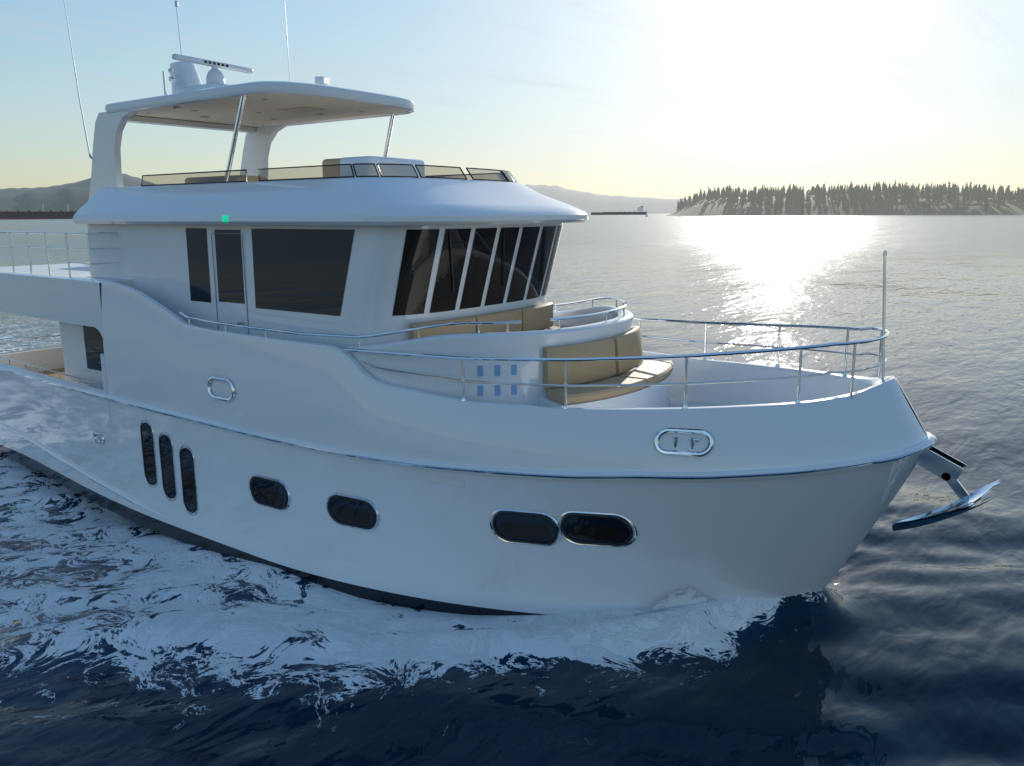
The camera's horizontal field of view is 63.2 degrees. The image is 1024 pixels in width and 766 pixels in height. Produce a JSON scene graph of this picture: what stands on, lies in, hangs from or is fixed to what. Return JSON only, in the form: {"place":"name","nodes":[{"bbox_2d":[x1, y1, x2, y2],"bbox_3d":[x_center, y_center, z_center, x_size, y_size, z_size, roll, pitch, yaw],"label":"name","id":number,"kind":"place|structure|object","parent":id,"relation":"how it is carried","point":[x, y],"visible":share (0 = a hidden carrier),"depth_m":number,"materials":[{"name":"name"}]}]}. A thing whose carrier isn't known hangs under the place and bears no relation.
{"place":"outdoors","nodes":[
{"label":"outdoors","id":0,"kind":"place"},
{"bbox_2d":[0,187,89,211],"bbox_3d":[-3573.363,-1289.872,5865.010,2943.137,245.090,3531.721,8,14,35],"label":"hills","id":1,"kind":"structure","parent":0,"point":[75,198],"depth_m":5477.99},
{"bbox_2d":[0,174,154,194],"bbox_3d":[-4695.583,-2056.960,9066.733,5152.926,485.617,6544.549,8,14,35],"label":"hills","id":2,"kind":"structure","parent":0,"point":[129,181],"depth_m":8751.45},
{"bbox_2d":[0,214,1023,765],"bbox_3d":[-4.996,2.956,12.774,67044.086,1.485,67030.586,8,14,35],"label":"sea","id":3,"kind":"structure","parent":0,"point":[124,642],"depth_m":10.48,"materials":[{"name":"liquid"}]},
{"bbox_2d":[0,204,76,218],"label":"breakwater","id":4,"kind":"object","parent":3,"relation":"on","point":[38,214],"visible":0.73,"depth_m":1782.69,"materials":[{"name":"black"}]},
{"bbox_2d":[0,0,1000,615],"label":"yacht","id":5,"kind":"object","parent":3,"relation":"on","point":[400,382],"visible":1,"depth_m":11.79,"materials":[{"name":"white gelcoated fiberglass"},{"name":"glass"},{"name":"stainless steel"}]},
{"bbox_2d":[591,206,645,214],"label":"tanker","id":6,"kind":"object","parent":3,"relation":"on","point":[639,211],"visible":0.92,"depth_m":3478.67,"materials":[{"name":"black metal"}]},
{"bbox_2d":[605,586,715,618],"bbox_3d":[1.034,2.917,10.717,5.141,1.007,1.227,-1,11,-2],"label":"bow spray","id":7,"kind":"object","parent":3,"relation":"on","point":[674,600],"visible":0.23,"depth_m":10.49,"materials":[{"name":"white liquid"}]},
{"bbox_2d":[0,0,1023,199],"label":"sky","id":8,"kind":"structure","parent":0,"point":[660,99],"materials":[{"name":"blue"}]},
{"bbox_2d":[525,184,705,213],"bbox_3d":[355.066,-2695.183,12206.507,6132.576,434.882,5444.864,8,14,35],"label":"distant hills","id":9,"kind":"structure","parent":0,"point":[588,202],"depth_m":11237.32,"materials":[{"name":"grey"}]},
{"bbox_2d":[666,194,1023,215],"bbox_3d":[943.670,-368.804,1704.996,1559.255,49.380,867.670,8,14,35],"label":"headland","id":10,"kind":"structure","parent":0,"point":[718,207],"depth_m":1614.46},
{"bbox_2d":[676,179,1023,214],"bbox_3d":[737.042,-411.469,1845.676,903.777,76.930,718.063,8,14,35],"label":"trees","id":11,"kind":"object","parent":10,"relation":"on","point":[939,192],"visible":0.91,"depth_m":1682.90,"materials":[{"name":"green plant"}]},
{"bbox_2d":[893,203,1023,209],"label":"shore houses","id":12,"kind":"structure","parent":10,"relation":"on","point":[971,206],"depth_m":1537.80,"materials":[{"name":"grey"}]}
]}

